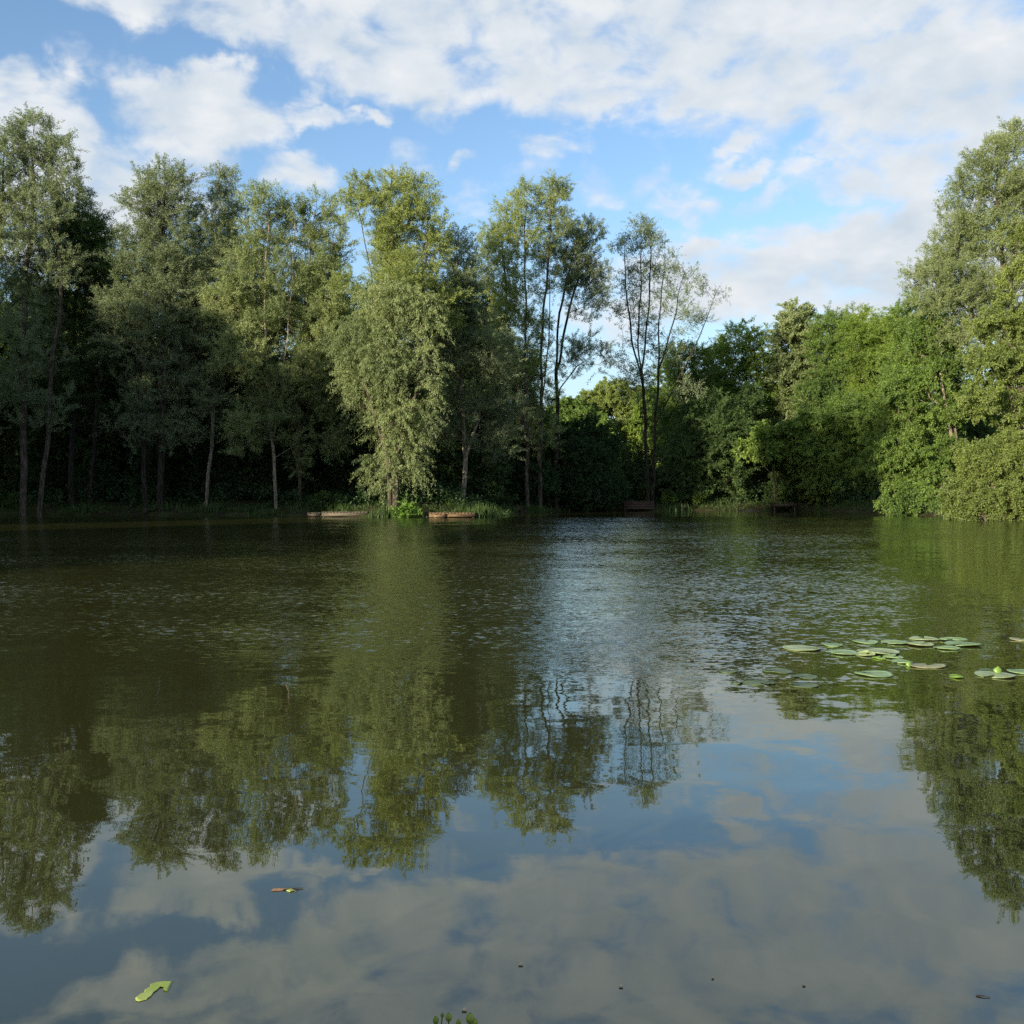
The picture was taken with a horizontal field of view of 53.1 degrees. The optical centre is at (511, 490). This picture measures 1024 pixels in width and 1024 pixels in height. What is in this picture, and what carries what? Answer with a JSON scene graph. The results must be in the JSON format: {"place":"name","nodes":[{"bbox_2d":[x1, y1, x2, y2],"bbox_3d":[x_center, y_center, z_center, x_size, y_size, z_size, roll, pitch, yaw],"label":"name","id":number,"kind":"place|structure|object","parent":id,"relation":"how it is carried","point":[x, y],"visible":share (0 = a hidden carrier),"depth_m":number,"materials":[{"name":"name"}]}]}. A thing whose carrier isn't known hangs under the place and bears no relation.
{"place":"outdoors","nodes":[
{"label":"outdoors","id":0,"kind":"place"},
{"bbox_2d":[433,1012,477,1023],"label":"bank plant","id":1,"kind":"object","parent":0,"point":[470,1019],"visible":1,"depth_m":1.73,"materials":[{"name":"green plant"}]},
{"bbox_2d":[0,496,1019,518],"bbox_3d":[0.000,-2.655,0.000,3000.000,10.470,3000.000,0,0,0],"label":"ground","id":2,"kind":"structure","parent":0,"point":[31,508],"depth_m":51.66,"materials":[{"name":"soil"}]},
{"bbox_2d":[0,370,30,482],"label":"woodland tree","id":3,"kind":"object","parent":2,"relation":"on","point":[2,435],"visible":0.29,"depth_m":55.78,"materials":[{"name":"green plant"}]},
{"bbox_2d":[0,491,33,508],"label":"bush","id":4,"kind":"object","parent":2,"relation":"on","point":[13,499],"visible":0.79,"depth_m":51.50,"materials":[{"name":"green plant"}]},
{"bbox_2d":[0,304,57,490],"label":"woodland tree","id":5,"kind":"object","parent":2,"relation":"on","point":[6,357],"visible":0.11,"depth_m":55.90,"materials":[{"name":"green plant"}]},
{"bbox_2d":[0,264,70,494],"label":"willow tree","id":6,"kind":"object","parent":2,"relation":"on","point":[10,293],"visible":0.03,"depth_m":56.60,"materials":[{"name":"green plant"}]},
{"bbox_2d":[19,460,68,501],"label":"understorey shrub","id":7,"kind":"object","parent":2,"relation":"on","point":[60,477],"visible":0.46,"depth_m":55.16,"materials":[{"name":"green plant"}]},
{"bbox_2d":[0,101,99,514],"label":"willow tree","id":8,"kind":"object","parent":2,"relation":"on","point":[24,153],"visible":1,"depth_m":49.70,"materials":[{"name":"green plant"}]},
{"bbox_2d":[0,377,111,493],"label":"woodland tree","id":9,"kind":"object","parent":2,"relation":"on","point":[59,450],"visible":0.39,"depth_m":55.66,"materials":[{"name":"green plant"}]},
{"bbox_2d":[0,180,127,505],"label":"broadleaf tree","id":10,"kind":"object","parent":2,"relation":"on","point":[84,233],"visible":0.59,"depth_m":52.41,"materials":[{"name":"green plant"}]},
{"bbox_2d":[61,503,100,512],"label":"reeds","id":11,"kind":"object","parent":2,"relation":"on","point":[86,509],"visible":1,"depth_m":51.24,"materials":[{"name":"green plant"}]},
{"bbox_2d":[46,320,165,499],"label":"woodland tree","id":12,"kind":"object","parent":2,"relation":"on","point":[114,442],"visible":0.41,"depth_m":54.78,"materials":[{"name":"green plant"}]},
{"bbox_2d":[65,221,162,500],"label":"willow tree","id":13,"kind":"object","parent":2,"relation":"on","point":[114,385],"visible":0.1,"depth_m":56.05,"materials":[{"name":"green plant"}]},
{"bbox_2d":[109,343,196,487],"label":"woodland tree","id":14,"kind":"object","parent":2,"relation":"on","point":[173,365],"visible":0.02,"depth_m":56.66,"materials":[{"name":"green plant"}]},
{"bbox_2d":[82,152,234,512],"bbox_3d":[-17.610,-7.870,51.397,7.349,17.972,5.587,0,0,-24],"label":"willow tree","id":15,"kind":"object","parent":2,"relation":"on","point":[159,249],"visible":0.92,"depth_m":50.63,"materials":[{"name":"green plant"}]},
{"bbox_2d":[147,501,185,509],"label":"reeds","id":16,"kind":"object","parent":2,"relation":"on","point":[166,507],"visible":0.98,"depth_m":51.10,"materials":[{"name":"green plant"}]},
{"bbox_2d":[153,245,221,426],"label":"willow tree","id":17,"kind":"object","parent":2,"relation":"on","point":[184,251],"depth_m":57.36,"materials":[{"name":"green plant"}]},
{"bbox_2d":[163,160,259,506],"bbox_3d":[-15.048,-8.059,52.071,4.750,17.859,5.109,0,0,0],"label":"willow tree","id":18,"kind":"object","parent":2,"relation":"on","point":[220,235],"visible":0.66,"depth_m":51.76,"materials":[{"name":"green plant"}]},
{"bbox_2d":[200,501,225,512],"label":"reeds","id":19,"kind":"object","parent":2,"relation":"on","point":[211,508],"visible":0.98,"depth_m":50.45,"materials":[{"name":"green plant"}]},
{"bbox_2d":[165,334,266,500],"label":"woodland tree","id":20,"kind":"object","parent":2,"relation":"on","point":[222,389],"visible":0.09,"depth_m":55.17,"materials":[{"name":"green plant"}]},
{"bbox_2d":[190,454,273,501],"bbox_3d":[-14.957,-0.676,55.006,4.081,3.411,4.150,0,0,35],"label":"understorey shrub","id":21,"kind":"object","parent":2,"relation":"on","point":[231,476],"visible":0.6,"depth_m":54.69,"materials":[{"name":"green plant"}]},
{"bbox_2d":[179,348,325,494],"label":"woodland tree","id":22,"kind":"object","parent":2,"relation":"on","point":[252,460],"visible":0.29,"depth_m":54.47,"materials":[{"name":"green plant"}]},
{"bbox_2d":[225,217,289,405],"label":"willow tree","id":23,"kind":"object","parent":2,"relation":"on","point":[255,285],"visible":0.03,"depth_m":58.24,"materials":[{"name":"green plant"}]},
{"bbox_2d":[191,178,333,508],"bbox_3d":[-12.052,-7.251,50.715,7.541,16.406,5.039,0,0,0],"label":"willow tree","id":24,"kind":"object","parent":2,"relation":"on","point":[242,300],"visible":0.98,"depth_m":50.18,"materials":[{"name":"green plant"}]},
{"bbox_2d":[247,420,334,500],"bbox_3d":[-12.192,-1.374,56.482,5.492,5.333,4.001,0,0,19],"label":"understorey shrub","id":25,"kind":"object","parent":2,"relation":"on","point":[307,484],"visible":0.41,"depth_m":55.85,"materials":[{"name":"green plant"}]},
{"bbox_2d":[269,237,367,473],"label":"willow tree","id":26,"kind":"object","parent":2,"relation":"on","point":[304,408],"visible":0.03,"depth_m":58.41,"materials":[{"name":"green plant"}]},
{"bbox_2d":[273,182,366,499],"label":"willow tree","id":27,"kind":"object","parent":2,"relation":"on","point":[313,305],"visible":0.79,"depth_m":51.12,"materials":[{"name":"green plant"}]},
{"bbox_2d":[306,490,352,511],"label":"bush","id":28,"kind":"object","parent":2,"relation":"on","point":[322,501],"visible":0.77,"depth_m":48.17,"materials":[{"name":"green plant"}]},
{"bbox_2d":[293,341,386,490],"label":"woodland tree","id":29,"kind":"object","parent":2,"relation":"on","point":[319,426],"visible":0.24,"depth_m":55.09,"materials":[{"name":"green plant"}]},
{"bbox_2d":[313,427,389,500],"bbox_3d":[-8.415,-1.257,55.863,5.214,4.550,4.396,0,0,-2],"label":"understorey shrub","id":30,"kind":"object","parent":2,"relation":"on","point":[344,472],"visible":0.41,"depth_m":55.14,"materials":[{"name":"green plant"}]},
{"bbox_2d":[325,346,428,498],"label":"woodland tree","id":31,"kind":"object","parent":2,"relation":"on","point":[376,427],"visible":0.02,"depth_m":55.86,"materials":[{"name":"green plant"}]},
{"bbox_2d":[363,506,396,517],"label":"reeds","id":32,"kind":"object","parent":2,"relation":"on","point":[383,513],"visible":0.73,"depth_m":45.84,"materials":[{"name":"green plant"}]},
{"bbox_2d":[317,273,454,510],"bbox_3d":[-5.761,-4.431,46.927,6.412,10.874,4.319,0,0,0],"label":"weeping willow","id":33,"kind":"object","parent":2,"relation":"on","point":[387,369],"visible":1,"depth_m":46.70,"materials":[{"name":"green plant"}]},
{"bbox_2d":[306,161,481,503],"bbox_3d":[-5.635,-7.692,49.307,7.369,16.919,5.271,0,0,-40],"label":"willow tree","id":34,"kind":"object","parent":2,"relation":"on","point":[387,242],"visible":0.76,"depth_m":49.12,"materials":[{"name":"green plant"}]},
{"bbox_2d":[388,494,424,517],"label":"waterside plant","id":35,"kind":"object","parent":2,"relation":"on","point":[407,513],"visible":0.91,"depth_m":45.48,"materials":[{"name":"green plant"}]},
{"bbox_2d":[347,278,480,397],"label":"willow tree","id":36,"kind":"object","parent":2,"relation":"on","point":[411,383],"visible":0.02,"depth_m":56.87,"materials":[{"name":"green plant"}]},
{"bbox_2d":[382,311,502,485],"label":"woodland tree","id":37,"kind":"object","parent":2,"relation":"on","point":[420,396],"visible":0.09,"depth_m":55.29,"materials":[{"name":"green plant"}]},
{"bbox_2d":[402,421,484,501],"bbox_3d":[-3.624,-1.235,54.345,3.885,5.178,5.332,0,0,25],"label":"understorey shrub","id":38,"kind":"object","parent":2,"relation":"on","point":[443,468],"visible":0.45,"depth_m":53.35,"materials":[{"name":"green plant"}]},
{"bbox_2d":[410,223,536,500],"bbox_3d":[-1.950,-6.422,51.495,6.663,14.336,4.952,0,0,0],"label":"willow tree","id":39,"kind":"object","parent":2,"relation":"on","point":[465,400],"visible":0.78,"depth_m":51.15,"materials":[{"name":"green plant"}]},
{"bbox_2d":[446,442,519,508],"bbox_3d":[-1.670,-0.801,54.907,4.599,4.013,3.877,0,0,16],"label":"understorey shrub","id":40,"kind":"object","parent":2,"relation":"on","point":[480,482],"visible":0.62,"depth_m":54.26,"materials":[{"name":"green plant"}]},
{"bbox_2d":[466,501,500,517],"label":"reeds","id":41,"kind":"object","parent":2,"relation":"on","point":[482,512],"visible":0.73,"depth_m":45.71,"materials":[{"name":"green plant"}]},
{"bbox_2d":[459,308,524,465],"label":"woodland tree","id":42,"kind":"object","parent":2,"relation":"on","point":[482,418],"visible":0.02,"depth_m":59.78,"materials":[{"name":"green plant"}]},
{"bbox_2d":[1,475,1011,510],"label":"undergrowth","id":43,"kind":"object","parent":2,"relation":"on","point":[360,495],"visible":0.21,"depth_m":52.77,"materials":[{"name":"green plant"}]},
{"bbox_2d":[468,174,558,507],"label":"willow tree","id":44,"kind":"object","parent":2,"relation":"on","point":[514,277],"visible":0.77,"depth_m":56.72,"materials":[{"name":"green plant"}]},
{"bbox_2d":[469,277,568,465],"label":"willow tree","id":45,"kind":"object","parent":2,"relation":"on","point":[486,301],"visible":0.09,"depth_m":60.57,"materials":[{"name":"green plant"}]},
{"bbox_2d":[482,442,563,505],"bbox_3d":[0.009,-0.856,59.485,6.048,3.987,4.088,0,0,0],"label":"bush","id":46,"kind":"object","parent":2,"relation":"on","point":[516,478],"visible":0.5,"depth_m":58.34,"materials":[{"name":"green plant"}]},
{"bbox_2d":[496,167,596,506],"bbox_3d":[1.580,-8.624,58.109,5.060,19.613,4.432,0,0,-32],"label":"willow tree","id":47,"kind":"object","parent":2,"relation":"on","point":[559,190],"visible":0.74,"depth_m":57.88,"materials":[{"name":"green plant"}]},
{"bbox_2d":[523,436,631,510],"bbox_3d":[2.950,-0.991,61.592,8.490,4.757,4.973,0,0,0],"label":"bush","id":48,"kind":"object","parent":2,"relation":"on","point":[587,471],"visible":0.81,"depth_m":60.06,"materials":[{"name":"green plant"}]},
{"bbox_2d":[538,394,616,444],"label":"young tree","id":49,"kind":"object","parent":2,"relation":"on","point":[571,408],"visible":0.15,"depth_m":99.27,"materials":[{"name":"green plant"}]},
{"bbox_2d":[544,212,628,510],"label":"tree","id":50,"kind":"object","parent":2,"relation":"on","point":[577,273],"visible":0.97,"depth_m":59.61,"materials":[{"name":"green plant"}]},
{"bbox_2d":[553,413,622,479],"bbox_3d":[4.614,-1.905,62.944,4.507,5.778,4.006,0,0,0],"label":"bush","id":51,"kind":"object","parent":2,"relation":"on","point":[598,433],"visible":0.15,"depth_m":62.55,"materials":[{"name":"green plant"}]},
{"bbox_2d":[577,376,649,466],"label":"young tree","id":52,"kind":"object","parent":2,"relation":"on","point":[608,401],"visible":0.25,"depth_m":102.58,"materials":[{"name":"green plant"}]},
{"bbox_2d":[622,501,654,510],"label":"fishing platform","id":53,"kind":"structure","parent":2,"relation":"on","point":[625,506],"depth_m":61.56,"materials":[{"name":"brown wood"}]},
{"bbox_2d":[614,437,664,476],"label":"understorey shrub","id":54,"kind":"object","parent":2,"relation":"on","point":[628,463],"visible":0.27,"depth_m":67.72,"materials":[{"name":"green plant"}]},
{"bbox_2d":[621,384,666,467],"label":"young tree","id":55,"kind":"object","parent":2,"relation":"on","point":[636,420],"visible":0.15,"depth_m":99.02,"materials":[{"name":"green plant"}]},
{"bbox_2d":[632,475,656,500],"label":"understorey shrub","id":56,"kind":"object","parent":2,"relation":"on","point":[640,490],"visible":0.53,"depth_m":65.00,"materials":[{"name":"green plant"}]},
{"bbox_2d":[620,465,673,500],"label":"bush","id":57,"kind":"object","parent":2,"relation":"on","point":[630,477],"visible":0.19,"depth_m":65.29,"materials":[{"name":"green plant"}]},
{"bbox_2d":[602,212,733,500],"bbox_3d":[9.649,-8.310,64.035,8.512,18.431,4.229,0,0,0],"label":"alder tree","id":58,"kind":"object","parent":2,"relation":"on","point":[647,231],"visible":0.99,"depth_m":63.89,"materials":[{"name":"green plant"}]},
{"bbox_2d":[656,487,711,504],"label":"bush","id":59,"kind":"object","parent":2,"relation":"on","point":[699,497],"visible":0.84,"depth_m":63.88,"materials":[{"name":"green plant"}]},
{"bbox_2d":[637,337,736,452],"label":"alder tree","id":60,"kind":"object","parent":2,"relation":"on","point":[696,376],"visible":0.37,"depth_m":71.58,"materials":[{"name":"green plant"}]},
{"bbox_2d":[640,385,770,504],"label":"broadleaf tree","id":61,"kind":"object","parent":2,"relation":"on","point":[696,466],"visible":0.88,"depth_m":64.24,"materials":[{"name":"green plant"}]},
{"bbox_2d":[688,346,733,426],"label":"young tree","id":62,"kind":"object","parent":2,"relation":"on","point":[716,362],"visible":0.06,"depth_m":74.41,"materials":[{"name":"green plant"}]},
{"bbox_2d":[702,472,728,500],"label":"understorey shrub","id":63,"kind":"object","parent":2,"relation":"on","point":[715,491],"visible":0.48,"depth_m":65.22,"materials":[{"name":"green plant"}]},
{"bbox_2d":[725,468,755,501],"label":"understorey shrub","id":64,"kind":"object","parent":2,"relation":"on","point":[746,484],"visible":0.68,"depth_m":65.17,"materials":[{"name":"green plant"}]},
{"bbox_2d":[700,315,782,424],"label":"alder tree","id":65,"kind":"object","parent":2,"relation":"on","point":[743,368],"visible":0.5,"depth_m":73.29,"materials":[{"name":"green plant"}]},
{"bbox_2d":[726,379,774,468],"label":"woodland tree","id":66,"kind":"object","parent":2,"relation":"on","point":[752,403],"visible":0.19,"depth_m":69.16,"materials":[{"name":"green plant"}]},
{"bbox_2d":[728,458,777,498],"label":"understorey shrub","id":67,"kind":"object","parent":2,"relation":"on","point":[758,477],"visible":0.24,"depth_m":68.00,"materials":[{"name":"green plant"}]},
{"bbox_2d":[763,467,796,502],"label":"understorey shrub","id":68,"kind":"object","parent":2,"relation":"on","point":[771,484],"visible":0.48,"depth_m":64.73,"materials":[{"name":"green plant"}]},
{"bbox_2d":[725,408,841,502],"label":"chestnut sapling","id":69,"kind":"object","parent":2,"relation":"on","point":[764,444],"visible":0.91,"depth_m":62.96,"materials":[{"name":"green plant"}]},
{"bbox_2d":[760,296,820,421],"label":"willow tree","id":70,"kind":"object","parent":2,"relation":"on","point":[783,370],"visible":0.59,"depth_m":71.28,"materials":[{"name":"green plant"}]},
{"bbox_2d":[776,469,830,502],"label":"bush","id":71,"kind":"object","parent":2,"relation":"on","point":[787,491],"visible":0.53,"depth_m":64.27,"materials":[{"name":"green plant"}]},
{"bbox_2d":[781,313,846,416],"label":"young tree","id":72,"kind":"object","parent":2,"relation":"on","point":[806,358],"visible":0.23,"depth_m":70.69,"materials":[{"name":"green plant"}]},
{"bbox_2d":[799,375,858,456],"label":"woodland tree","id":73,"kind":"object","parent":2,"relation":"on","point":[824,383],"visible":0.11,"depth_m":68.98,"materials":[{"name":"green plant"}]},
{"bbox_2d":[784,301,880,429],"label":"alder tree","id":74,"kind":"object","parent":2,"relation":"on","point":[829,318],"visible":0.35,"depth_m":69.05,"materials":[{"name":"green plant"}]},
{"bbox_2d":[782,385,894,506],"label":"broadleaf tree","id":75,"kind":"object","parent":2,"relation":"on","point":[863,426],"visible":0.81,"depth_m":62.48,"materials":[{"name":"green plant"}]},
{"bbox_2d":[829,303,881,421],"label":"young tree","id":76,"kind":"object","parent":2,"relation":"on","point":[861,316],"visible":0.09,"depth_m":68.47,"materials":[{"name":"green plant"}]},
{"bbox_2d":[825,467,891,504],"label":"bush","id":77,"kind":"object","parent":2,"relation":"on","point":[838,494],"visible":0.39,"depth_m":61.45,"materials":[{"name":"green plant"}]},
{"bbox_2d":[828,307,919,432],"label":"alder tree","id":78,"kind":"object","parent":2,"relation":"on","point":[849,343],"visible":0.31,"depth_m":65.73,"materials":[{"name":"green plant"}]},
{"bbox_2d":[865,298,923,444],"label":"young tree","id":79,"kind":"object","parent":2,"relation":"on","point":[887,325],"visible":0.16,"depth_m":63.91,"materials":[{"name":"green plant"}]},
{"bbox_2d":[873,476,945,515],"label":"bush","id":80,"kind":"object","parent":2,"relation":"on","point":[913,500],"visible":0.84,"depth_m":49.84,"materials":[{"name":"green plant"}]},
{"bbox_2d":[870,285,968,435],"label":"alder tree","id":81,"kind":"object","parent":2,"relation":"on","point":[897,355],"visible":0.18,"depth_m":59.88,"materials":[{"name":"green plant"}]},
{"bbox_2d":[855,306,992,508],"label":"alder tree","id":82,"kind":"object","parent":2,"relation":"on","point":[911,454],"visible":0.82,"depth_m":51.40,"materials":[{"name":"green plant"}]},
{"bbox_2d":[922,428,979,486],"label":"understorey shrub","id":83,"kind":"object","parent":2,"relation":"on","point":[968,438],"visible":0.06,"depth_m":68.35,"materials":[{"name":"green plant"}]},
{"bbox_2d":[928,391,988,459],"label":"woodland tree","id":84,"kind":"object","parent":2,"relation":"on","point":[966,424],"visible":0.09,"depth_m":69.25,"materials":[{"name":"green plant"}]},
{"bbox_2d":[894,116,1023,469],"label":"willow tree","id":85,"kind":"object","parent":2,"relation":"on","point":[977,278],"visible":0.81,"depth_m":50.53,"materials":[{"name":"green plant"}]},
{"bbox_2d":[925,424,1023,520],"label":"willow bush","id":86,"kind":"object","parent":2,"relation":"on","point":[1010,451],"visible":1,"depth_m":40.77,"materials":[{"name":"green plant"}]},
{"bbox_2d":[958,413,1013,471],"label":"woodland tree","id":87,"kind":"object","parent":2,"relation":"on","point":[986,430],"visible":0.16,"depth_m":69.54,"materials":[{"name":"green plant"}]},
{"bbox_2d":[951,221,1023,497],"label":"alder tree","id":88,"kind":"object","parent":2,"relation":"on","point":[1002,360],"visible":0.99,"depth_m":44.61,"materials":[{"name":"green plant"}]},
{"bbox_2d":[0,510,1023,1023],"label":"lake water","id":89,"kind":"structure","parent":0,"point":[432,768],"depth_m":4.39,"materials":[{"name":"liquid"}]},
{"bbox_2d":[135,981,172,1000],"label":"floating leaf","id":90,"kind":"object","parent":89,"relation":"on","point":[147,993],"visible":1,"depth_m":2.46,"materials":[{"name":"plant"}]},
{"bbox_2d":[322,511,367,516],"bbox_3d":[-7.572,1.377,46.986,2.092,0.846,1.328,0,0,0],"label":"landing stage","id":91,"kind":"object","parent":89,"relation":"in","point":[337,513],"visible":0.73,"depth_m":46.36,"materials":[{"name":"brown wood"}]},
{"bbox_2d":[429,512,474,517],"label":"jetty","id":92,"kind":"object","parent":89,"relation":"in","point":[456,514],"visible":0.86,"depth_m":45.16,"materials":[{"name":"brown wood"}]},
{"bbox_2d":[741,679,775,685],"bbox_3d":[1.543,1.196,6.379,0.206,0.016,0.159,0,0,-30],"label":"lily pad","id":93,"kind":"object","parent":89,"relation":"on","point":[754,682],"visible":1,"depth_m":6.39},
{"bbox_2d":[762,667,792,673],"bbox_3d":[1.765,1.196,6.806,0.202,0.016,0.197,0,0,31],"label":"lily pad","id":94,"kind":"object","parent":89,"relation":"on","point":[779,670],"visible":1,"depth_m":6.82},
{"bbox_2d":[783,644,820,650],"bbox_3d":[2.203,1.193,7.769,0.286,0.016,0.263,0,0,0],"label":"lily pad","id":95,"kind":"object","parent":89,"relation":"on","point":[795,647],"visible":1,"depth_m":7.79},
{"bbox_2d":[789,682,818,687],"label":"lily pad","id":96,"kind":"object","parent":89,"relation":"on","point":[804,685],"visible":1,"depth_m":6.29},
{"bbox_2d":[791,673,816,679],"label":"lily pad","id":97,"kind":"object","parent":89,"relation":"on","point":[807,676],"visible":1,"depth_m":6.60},
{"bbox_2d":[826,649,856,654],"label":"lily pad","id":98,"kind":"object","parent":89,"relation":"on","point":[843,651],"visible":1,"depth_m":7.60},
{"bbox_2d":[854,670,892,677],"bbox_3d":[2.358,1.193,6.679,0.242,0.016,0.234,0,0,0],"label":"lily pad","id":99,"kind":"object","parent":89,"relation":"on","point":[879,673],"visible":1,"depth_m":6.68,"materials":[{"name":"plant"}]},
{"bbox_2d":[857,647,899,653],"bbox_3d":[2.710,1.186,7.574,0.289,0.016,0.264,0,0,39],"label":"lily pad","id":100,"kind":"object","parent":89,"relation":"on","point":[878,650],"visible":0.98,"depth_m":7.60,"materials":[{"name":"plant"}]},
{"bbox_2d":[910,663,945,668],"bbox_3d":[2.843,1.193,6.995,0.266,0.016,0.185,0,0,0],"label":"lily pad","id":101,"kind":"object","parent":89,"relation":"on","point":[932,666],"visible":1,"depth_m":6.98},
{"bbox_2d":[944,640,981,645],"bbox_3d":[3.500,1.187,7.961,0.277,0.016,0.220,0,0,0],"label":"lily pad","id":102,"kind":"object","parent":89,"relation":"on","point":[960,643],"visible":1,"depth_m":7.96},
{"bbox_2d":[974,670,1016,677],"bbox_3d":[3.133,1.193,6.641,0.251,0.016,0.245,0,0,0],"label":"lily pad","id":103,"kind":"object","parent":89,"relation":"on","point":[983,673],"visible":1,"depth_m":6.65,"materials":[{"name":"plant"}]},
{"bbox_2d":[0,0,1023,445],"label":"sky","id":104,"kind":"structure","parent":0,"point":[804,149],"materials":[{"name":"blue"}]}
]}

